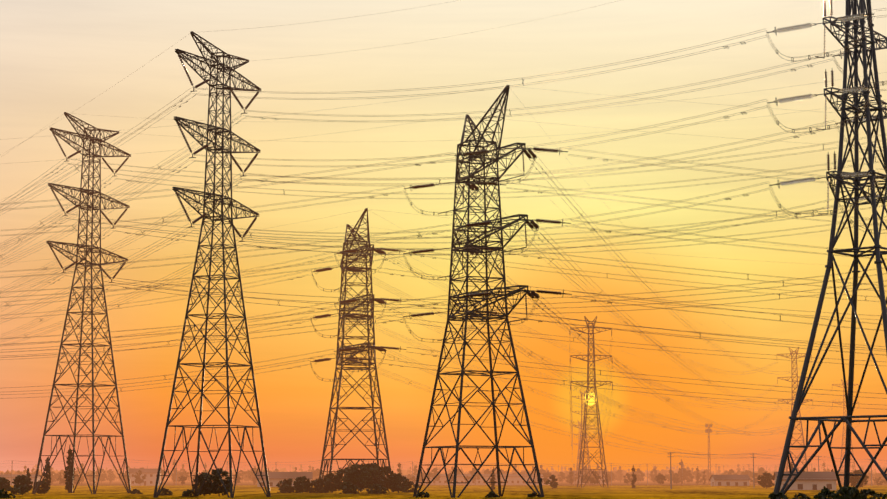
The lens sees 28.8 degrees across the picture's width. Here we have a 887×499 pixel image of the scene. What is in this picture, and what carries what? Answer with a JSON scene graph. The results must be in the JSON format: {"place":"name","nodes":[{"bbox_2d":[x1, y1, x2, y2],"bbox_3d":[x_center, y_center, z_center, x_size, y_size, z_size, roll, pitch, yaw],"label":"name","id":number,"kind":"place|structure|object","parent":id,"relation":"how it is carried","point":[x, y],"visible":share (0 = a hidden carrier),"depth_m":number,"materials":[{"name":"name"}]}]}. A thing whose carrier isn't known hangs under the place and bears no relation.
{"place":"outdoors","nodes":[
{"label":"outdoors","id":0,"kind":"place"},
{"bbox_2d":[0,469,836,479],"bbox_3d":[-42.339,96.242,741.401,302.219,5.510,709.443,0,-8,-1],"label":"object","id":1,"kind":"structure","parent":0,"point":[802,476],"depth_m":552.15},
{"bbox_2d":[7,474,831,489],"bbox_3d":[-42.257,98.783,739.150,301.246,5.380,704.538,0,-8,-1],"label":"building windows","id":2,"kind":"structure","parent":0,"point":[814,486],"depth_m":591.55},
{"bbox_2d":[0,0,886,458],"bbox_3d":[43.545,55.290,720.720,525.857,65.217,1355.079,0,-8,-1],"label":"conductors","id":3,"kind":"object","parent":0,"point":[638,326],"visible":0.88,"depth_m":271.15,"materials":[{"name":"metal"}]},
{"bbox_2d":[0,0,884,454],"bbox_3d":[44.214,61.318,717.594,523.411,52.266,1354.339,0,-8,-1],"label":"wire fittings","id":4,"kind":"object","parent":3,"relation":"attached to","point":[506,220],"visible":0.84,"depth_m":244.34,"materials":[{"name":"metal"}]},
{"bbox_2d":[0,0,886,477],"label":"sky","id":5,"kind":"structure","parent":0,"point":[57,57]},
{"bbox_2d":[49,0,878,436],"bbox_3d":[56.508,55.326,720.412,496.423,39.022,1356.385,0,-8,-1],"label":"insulators","id":6,"kind":"object","parent":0,"point":[475,224],"depth_m":240.30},
{"bbox_2d":[41,478,886,485],"bbox_3d":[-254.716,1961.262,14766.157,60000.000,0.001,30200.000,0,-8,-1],"label":"ground","id":7,"kind":"structure","parent":0,"point":[171,482],"depth_m":1138.36,"materials":[{"name":"brown soil"}]},
{"bbox_2d":[0,477,9,492],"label":"bush","id":8,"kind":"object","parent":7,"relation":"on","point":[4,483],"visible":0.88,"depth_m":293.42,"materials":[{"name":"green plant"}]},
{"bbox_2d":[0,488,15,498],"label":"bush","id":9,"kind":"object","parent":7,"relation":"on","point":[5,495],"visible":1,"depth_m":230.41,"materials":[{"name":"green plant"}]},
{"bbox_2d":[7,484,28,494],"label":"bush","id":10,"kind":"object","parent":7,"relation":"on","point":[21,489],"visible":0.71,"depth_m":278.85,"materials":[{"name":"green plant"}]},
{"bbox_2d":[12,474,32,493],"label":"bush","id":11,"kind":"object","parent":7,"relation":"on","point":[23,480],"visible":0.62,"depth_m":289.79,"materials":[{"name":"green plant"}]},
{"bbox_2d":[26,468,30,492],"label":"poplar tree","id":12,"kind":"object","parent":7,"relation":"on","point":[28,473],"visible":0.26,"depth_m":323.87,"materials":[{"name":"green plant"}]},
{"bbox_2d":[35,480,50,493],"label":"bush","id":13,"kind":"object","parent":7,"relation":"on","point":[44,486],"visible":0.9,"depth_m":298.65,"materials":[{"name":"green plant"}]},
{"bbox_2d":[43,456,50,492],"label":"poplar tree","id":14,"kind":"object","parent":7,"relation":"on","point":[48,476],"visible":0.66,"depth_m":313.95,"materials":[{"name":"green plant"}]},
{"bbox_2d":[51,471,57,481],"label":"tree","id":15,"kind":"object","parent":7,"relation":"on","point":[55,476],"visible":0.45,"depth_m":922.33,"materials":[{"name":"green plant"}]},
{"bbox_2d":[56,473,64,485],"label":"tree","id":16,"kind":"object","parent":7,"relation":"on","point":[61,479],"visible":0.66,"depth_m":705.54,"materials":[{"name":"green plant"}]},
{"bbox_2d":[63,446,75,492],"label":"poplar tree","id":17,"kind":"object","parent":7,"relation":"on","point":[69,457],"visible":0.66,"depth_m":311.94,"materials":[{"name":"green plant"}]},
{"bbox_2d":[73,474,81,483],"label":"tree","id":18,"kind":"object","parent":7,"relation":"on","point":[76,479],"visible":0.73,"depth_m":710.19,"materials":[{"name":"green plant"}]},
{"bbox_2d":[80,463,84,484],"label":"poplar tree","id":19,"kind":"object","parent":7,"relation":"on","point":[82,465],"visible":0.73,"depth_m":916.17,"materials":[{"name":"green plant"}]},
{"bbox_2d":[87,473,92,481],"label":"tree","id":20,"kind":"object","parent":7,"relation":"on","point":[89,476],"visible":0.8,"depth_m":967.76,"materials":[{"name":"green plant"}]},
{"bbox_2d":[97,469,107,483],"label":"tree","id":21,"kind":"object","parent":7,"relation":"on","point":[102,477],"visible":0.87,"depth_m":970.55,"materials":[{"name":"green plant"}]},
{"bbox_2d":[106,469,115,483],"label":"tree","id":22,"kind":"object","parent":7,"relation":"on","point":[113,476],"visible":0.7,"depth_m":1051.73,"materials":[{"name":"green plant"}]},
{"bbox_2d":[130,489,142,493],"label":"bush","id":23,"kind":"object","parent":7,"relation":"on","point":[134,491],"visible":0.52,"depth_m":288.85,"materials":[{"name":"green plant"}]},
{"bbox_2d":[134,470,145,483],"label":"tree","id":24,"kind":"object","parent":7,"relation":"on","point":[138,479],"visible":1,"depth_m":702.57,"materials":[{"name":"green plant"}]},
{"bbox_2d":[159,488,172,494],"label":"bush","id":25,"kind":"object","parent":7,"relation":"on","point":[164,491],"visible":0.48,"depth_m":269.12,"materials":[{"name":"green plant"}]},
{"bbox_2d":[171,459,177,484],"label":"poplar tree","id":26,"kind":"object","parent":7,"relation":"on","point":[173,475],"visible":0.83,"depth_m":918.66,"materials":[{"name":"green plant"}]},
{"bbox_2d":[178,475,186,484],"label":"tree","id":27,"kind":"object","parent":7,"relation":"on","point":[182,479],"visible":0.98,"depth_m":652.98,"materials":[{"name":"green plant"}]},
{"bbox_2d":[179,471,189,484],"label":"tree","id":28,"kind":"object","parent":7,"relation":"on","point":[185,473],"visible":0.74,"depth_m":903.53,"materials":[{"name":"green plant"}]},
{"bbox_2d":[182,489,198,495],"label":"bush","id":29,"kind":"object","parent":7,"relation":"on","point":[187,492],"visible":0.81,"depth_m":249.29,"materials":[{"name":"green plant"}]},
{"bbox_2d":[193,472,218,495],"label":"round tree","id":30,"kind":"object","parent":7,"relation":"on","point":[205,490],"visible":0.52,"depth_m":256.15,"materials":[{"name":"green plant"}]},
{"bbox_2d":[204,468,232,495],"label":"round tree","id":31,"kind":"object","parent":7,"relation":"on","point":[214,486],"visible":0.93,"depth_m":252.25,"materials":[{"name":"green plant"}]},
{"bbox_2d":[233,474,240,482],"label":"tree","id":32,"kind":"object","parent":7,"relation":"on","point":[238,479],"visible":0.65,"depth_m":708.06,"materials":[{"name":"green plant"}]},
{"bbox_2d":[238,470,247,479],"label":"tree","id":33,"kind":"object","parent":7,"relation":"on","point":[242,473],"visible":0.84,"depth_m":959.91,"materials":[{"name":"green plant"}]},
{"bbox_2d":[247,469,257,484],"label":"tree","id":34,"kind":"object","parent":7,"relation":"on","point":[249,472],"visible":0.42,"depth_m":953.61,"materials":[{"name":"green plant"}]},
{"bbox_2d":[253,466,256,484],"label":"poplar tree","id":35,"kind":"object","parent":7,"relation":"on","point":[254,478],"visible":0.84,"depth_m":799.79,"materials":[{"name":"green plant"}]},
{"bbox_2d":[276,478,297,492],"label":"bush","id":36,"kind":"object","parent":7,"relation":"on","point":[285,486],"visible":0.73,"depth_m":315.86,"materials":[{"name":"green plant"}]},
{"bbox_2d":[32,31,543,497],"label":"lattice towers","id":37,"kind":"structure","parent":7,"relation":"on","point":[216,131],"depth_m":251.85,"materials":[{"name":"metal"}]},
{"bbox_2d":[293,476,310,492],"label":"bush","id":38,"kind":"object","parent":7,"relation":"on","point":[302,484],"visible":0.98,"depth_m":311.94,"materials":[{"name":"green plant"}]},
{"bbox_2d":[307,478,328,492],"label":"bush","id":39,"kind":"object","parent":7,"relation":"on","point":[317,488],"visible":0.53,"depth_m":316.02,"materials":[{"name":"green plant"}]},
{"bbox_2d":[313,468,324,479],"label":"tree","id":40,"kind":"object","parent":7,"relation":"on","point":[316,472],"visible":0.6,"depth_m":901.88,"materials":[{"name":"green plant"}]},
{"bbox_2d":[319,473,341,492],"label":"round tree","id":41,"kind":"object","parent":7,"relation":"on","point":[329,483],"visible":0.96,"depth_m":312.19,"materials":[{"name":"green plant"}]},
{"bbox_2d":[332,468,350,490],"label":"bush","id":42,"kind":"object","parent":7,"relation":"on","point":[339,473],"visible":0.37,"depth_m":313.88,"materials":[{"name":"green plant"}]},
{"bbox_2d":[339,481,362,493],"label":"bush","id":43,"kind":"object","parent":7,"relation":"on","point":[345,487],"visible":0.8,"depth_m":294.45,"materials":[{"name":"green plant"}]},
{"bbox_2d":[342,463,372,491],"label":"round tree","id":44,"kind":"object","parent":7,"relation":"on","point":[353,476],"visible":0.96,"depth_m":310.10,"materials":[{"name":"green plant"}]},
{"bbox_2d":[358,462,389,488],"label":"round tree","id":45,"kind":"object","parent":7,"relation":"on","point":[376,469],"visible":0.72,"depth_m":312.35,"materials":[{"name":"green plant"}]},
{"bbox_2d":[366,483,386,493],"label":"bush","id":46,"kind":"object","parent":7,"relation":"on","point":[375,487],"visible":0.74,"depth_m":292.57,"materials":[{"name":"green plant"}]},
{"bbox_2d":[373,466,400,490],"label":"round tree","id":47,"kind":"object","parent":7,"relation":"on","point":[386,471],"visible":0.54,"depth_m":316.13,"materials":[{"name":"green plant"}]},
{"bbox_2d":[397,463,401,473],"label":"poplar tree","id":48,"kind":"object","parent":7,"relation":"on","point":[399,470],"visible":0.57,"depth_m":641.43,"materials":[{"name":"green plant"}]},
{"bbox_2d":[389,473,410,492],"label":"round tree","id":49,"kind":"object","parent":7,"relation":"on","point":[398,484],"visible":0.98,"depth_m":312.54,"materials":[{"name":"green plant"}]},
{"bbox_2d":[405,481,419,491],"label":"bush","id":50,"kind":"object","parent":7,"relation":"on","point":[411,484],"visible":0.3,"depth_m":320.51,"materials":[{"name":"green plant"}]},
{"bbox_2d":[2,473,835,489],"bbox_3d":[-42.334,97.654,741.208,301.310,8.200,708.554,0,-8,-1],"label":"building walls","id":51,"kind":"structure","parent":7,"relation":"on","point":[807,484],"depth_m":803.75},
{"bbox_2d":[416,492,429,497],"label":"bush","id":52,"kind":"object","parent":7,"relation":"on","point":[420,494],"visible":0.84,"depth_m":240.15,"materials":[{"name":"green plant"}]},
{"bbox_2d":[429,468,439,481],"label":"tree","id":53,"kind":"object","parent":7,"relation":"on","point":[435,471],"visible":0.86,"depth_m":876.36,"materials":[{"name":"green plant"}]},
{"bbox_2d":[0,485,886,498],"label":"grass field","id":54,"kind":"structure","parent":7,"relation":"on","point":[558,492],"depth_m":302.40,"materials":[{"name":"plant"}]},
{"bbox_2d":[0,452,886,488],"bbox_3d":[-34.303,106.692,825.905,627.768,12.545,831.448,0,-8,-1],"label":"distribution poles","id":55,"kind":"object","parent":7,"relation":"on","point":[753,457],"visible":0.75,"depth_m":741.01,"materials":[{"name":"brown wood"}]},
{"bbox_2d":[445,473,453,483],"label":"tree","id":56,"kind":"object","parent":7,"relation":"on","point":[452,478],"visible":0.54,"depth_m":709.46,"materials":[{"name":"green plant"}]},
{"bbox_2d":[470,468,480,484],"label":"tree","id":57,"kind":"object","parent":7,"relation":"on","point":[473,471],"visible":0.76,"depth_m":872.04,"materials":[{"name":"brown plant"}]},
{"bbox_2d":[485,490,499,496],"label":"bush","id":58,"kind":"object","parent":7,"relation":"on","point":[491,494],"visible":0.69,"depth_m":238.60,"materials":[{"name":"green plant"}]},
{"bbox_2d":[490,466,495,489],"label":"poplar tree","id":59,"kind":"object","parent":7,"relation":"on","point":[492,479],"visible":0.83,"depth_m":394.52,"materials":[{"name":"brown plant"}]},
{"bbox_2d":[527,492,541,496],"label":"bush","id":60,"kind":"object","parent":7,"relation":"on","point":[533,494],"visible":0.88,"depth_m":241.51,"materials":[{"name":"green plant"}]},
{"bbox_2d":[542,471,551,484],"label":"tree","id":61,"kind":"object","parent":7,"relation":"on","point":[547,474],"visible":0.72,"depth_m":806.23,"materials":[{"name":"brown plant"}]},
{"bbox_2d":[545,475,558,488],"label":"tree","id":62,"kind":"object","parent":7,"relation":"on","point":[553,483],"visible":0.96,"depth_m":424.44,"materials":[{"name":"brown plant"}]},
{"bbox_2d":[558,472,566,481],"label":"tree","id":63,"kind":"object","parent":7,"relation":"on","point":[562,477],"visible":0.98,"depth_m":913.59,"materials":[{"name":"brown plant"}]},
{"bbox_2d":[566,471,576,484],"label":"tree","id":64,"kind":"object","parent":7,"relation":"on","point":[574,477],"visible":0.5,"depth_m":888.71,"materials":[{"name":"brown plant"}]},
{"bbox_2d":[569,468,573,485],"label":"poplar tree","id":65,"kind":"object","parent":7,"relation":"on","point":[571,479],"visible":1,"depth_m":729.56,"materials":[{"name":"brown plant"}]},
{"bbox_2d":[581,473,588,483],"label":"tree","id":66,"kind":"object","parent":7,"relation":"on","point":[584,475],"visible":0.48,"depth_m":760.32,"materials":[{"name":"brown plant"}]},
{"bbox_2d":[585,471,599,483],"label":"tree","id":67,"kind":"object","parent":7,"relation":"on","point":[592,480],"visible":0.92,"depth_m":649.76,"materials":[{"name":"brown plant"}]},
{"bbox_2d":[604,474,610,482],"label":"tree","id":68,"kind":"object","parent":7,"relation":"on","point":[608,475],"visible":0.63,"depth_m":822.43,"materials":[{"name":"brown plant"}]},
{"bbox_2d":[615,469,622,480],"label":"tree","id":69,"kind":"object","parent":7,"relation":"on","point":[617,477],"visible":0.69,"depth_m":1164.51,"materials":[{"name":"brown plant"}]},
{"bbox_2d":[618,466,621,482],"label":"poplar tree","id":70,"kind":"object","parent":7,"relation":"on","point":[620,477],"visible":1,"depth_m":1144.00,"materials":[{"name":"brown plant"}]},
{"bbox_2d":[623,473,632,484],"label":"tree","id":71,"kind":"object","parent":7,"relation":"on","point":[628,475],"visible":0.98,"depth_m":738.02,"materials":[{"name":"brown plant"}]},
{"bbox_2d":[631,465,636,487],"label":"poplar tree","id":72,"kind":"object","parent":7,"relation":"on","point":[634,480],"visible":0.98,"depth_m":474.72,"materials":[{"name":"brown plant"}]},
{"bbox_2d":[632,468,644,484],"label":"tree","id":73,"kind":"object","parent":7,"relation":"on","point":[638,477],"visible":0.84,"depth_m":945.35,"materials":[{"name":"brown plant"}]},
{"bbox_2d":[650,468,657,483],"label":"tree","id":74,"kind":"object","parent":7,"relation":"on","point":[655,472],"visible":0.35,"depth_m":993.74,"materials":[{"name":"brown plant"}]},
{"bbox_2d":[656,474,666,483],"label":"tree","id":75,"kind":"object","parent":7,"relation":"on","point":[661,477],"visible":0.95,"depth_m":640.06,"materials":[{"name":"brown plant"}]},
{"bbox_2d":[664,470,675,481],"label":"tree","id":76,"kind":"object","parent":7,"relation":"on","point":[667,476],"visible":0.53,"depth_m":936.44,"materials":[{"name":"brown plant"}]},
{"bbox_2d":[672,473,679,483],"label":"tree","id":77,"kind":"object","parent":7,"relation":"on","point":[676,480],"visible":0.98,"depth_m":778.74,"materials":[{"name":"brown plant"}]},
{"bbox_2d":[678,459,684,484],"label":"poplar tree","id":78,"kind":"object","parent":7,"relation":"on","point":[680,471],"visible":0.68,"depth_m":881.44,"materials":[{"name":"brown plant"}]},
{"bbox_2d":[682,468,690,481],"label":"tree","id":79,"kind":"object","parent":7,"relation":"on","point":[685,472],"visible":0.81,"depth_m":885.62,"materials":[{"name":"brown plant"}]},
{"bbox_2d":[686,471,693,482],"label":"tree","id":80,"kind":"object","parent":7,"relation":"on","point":[689,480],"visible":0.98,"depth_m":888.30,"materials":[{"name":"brown plant"}]},
{"bbox_2d":[692,470,702,483],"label":"tree","id":81,"kind":"object","parent":7,"relation":"on","point":[694,473],"visible":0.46,"depth_m":1082.47,"materials":[{"name":"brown plant"}]},
{"bbox_2d":[696,466,699,484],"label":"poplar tree","id":82,"kind":"object","parent":7,"relation":"on","point":[697,477],"visible":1,"depth_m":838.46,"materials":[{"name":"brown plant"}]},
{"bbox_2d":[702,470,705,484],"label":"poplar tree","id":83,"kind":"object","parent":7,"relation":"on","point":[704,476],"visible":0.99,"depth_m":771.77,"materials":[{"name":"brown plant"}]},
{"bbox_2d":[701,469,709,483],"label":"tree","id":84,"kind":"object","parent":7,"relation":"on","point":[706,471],"visible":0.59,"depth_m":1137.05,"materials":[{"name":"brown plant"}]},
{"bbox_2d":[705,421,711,483],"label":"telecom mast","id":85,"kind":"object","parent":7,"relation":"on","point":[708,425],"visible":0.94,"depth_m":994.05,"materials":[{"name":"metal"}]},
{"bbox_2d":[570,316,859,487],"bbox_3d":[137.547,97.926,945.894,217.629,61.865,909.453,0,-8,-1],"label":"towers","id":86,"kind":"structure","parent":7,"relation":"on","point":[581,447],"depth_m":499.87,"materials":[{"name":"metal"}]},
{"bbox_2d":[728,469,736,474],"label":"tree","id":87,"kind":"object","parent":7,"relation":"on","point":[731,471],"visible":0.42,"depth_m":894.30,"materials":[{"name":"brown plant"}]},
{"bbox_2d":[744,471,752,480],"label":"tree","id":88,"kind":"object","parent":7,"relation":"on","point":[749,473],"visible":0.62,"depth_m":912.76,"materials":[{"name":"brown plant"}]},
{"bbox_2d":[750,473,758,482],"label":"tree","id":89,"kind":"object","parent":7,"relation":"on","point":[755,479],"visible":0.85,"depth_m":750.20,"materials":[{"name":"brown plant"}]},
{"bbox_2d":[757,467,767,475],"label":"tree","id":90,"kind":"object","parent":7,"relation":"on","point":[760,470],"visible":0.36,"depth_m":951.53,"materials":[{"name":"brown plant"}]},
{"bbox_2d":[757,472,774,488],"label":"round tree","id":91,"kind":"object","parent":7,"relation":"on","point":[765,478],"visible":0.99,"depth_m":424.81,"materials":[{"name":"brown plant"}]},
{"bbox_2d":[768,492,787,498],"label":"bush","id":92,"kind":"object","parent":7,"relation":"on","point":[772,495],"visible":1,"depth_m":201.44,"materials":[{"name":"green plant"}]},
{"bbox_2d":[792,492,810,498],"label":"bush","id":93,"kind":"object","parent":7,"relation":"on","point":[802,495],"visible":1,"depth_m":211.40,"materials":[{"name":"green plant"}]},
{"bbox_2d":[814,486,839,498],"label":"bush","id":94,"kind":"object","parent":7,"relation":"on","point":[825,493],"visible":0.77,"depth_m":196.63,"materials":[{"name":"green plant"}]},
{"bbox_2d":[773,0,886,498],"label":"lattice tower","id":95,"kind":"structure","parent":7,"relation":"on","point":[854,109],"depth_m":218.66,"materials":[{"name":"metal"}]},
{"bbox_2d":[831,486,861,498],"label":"bush","id":96,"kind":"object","parent":7,"relation":"on","point":[848,492],"visible":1,"depth_m":191.15,"materials":[{"name":"green plant"}]},
{"bbox_2d":[849,470,868,487],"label":"round tree","id":97,"kind":"object","parent":7,"relation":"on","point":[853,480],"visible":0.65,"depth_m":415.35,"materials":[{"name":"brown plant"}]},
{"bbox_2d":[866,473,874,483],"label":"tree","id":98,"kind":"object","parent":7,"relation":"on","point":[868,474],"visible":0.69,"depth_m":1023.03,"materials":[{"name":"brown plant"}]},
{"bbox_2d":[860,488,883,498],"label":"bush","id":99,"kind":"object","parent":7,"relation":"on","point":[864,493],"visible":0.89,"depth_m":201.47,"materials":[{"name":"green plant"}]},
{"bbox_2d":[876,477,885,484],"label":"tree","id":100,"kind":"object","parent":7,"relation":"on","point":[880,482],"visible":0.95,"depth_m":659.33,"materials":[{"name":"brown plant"}]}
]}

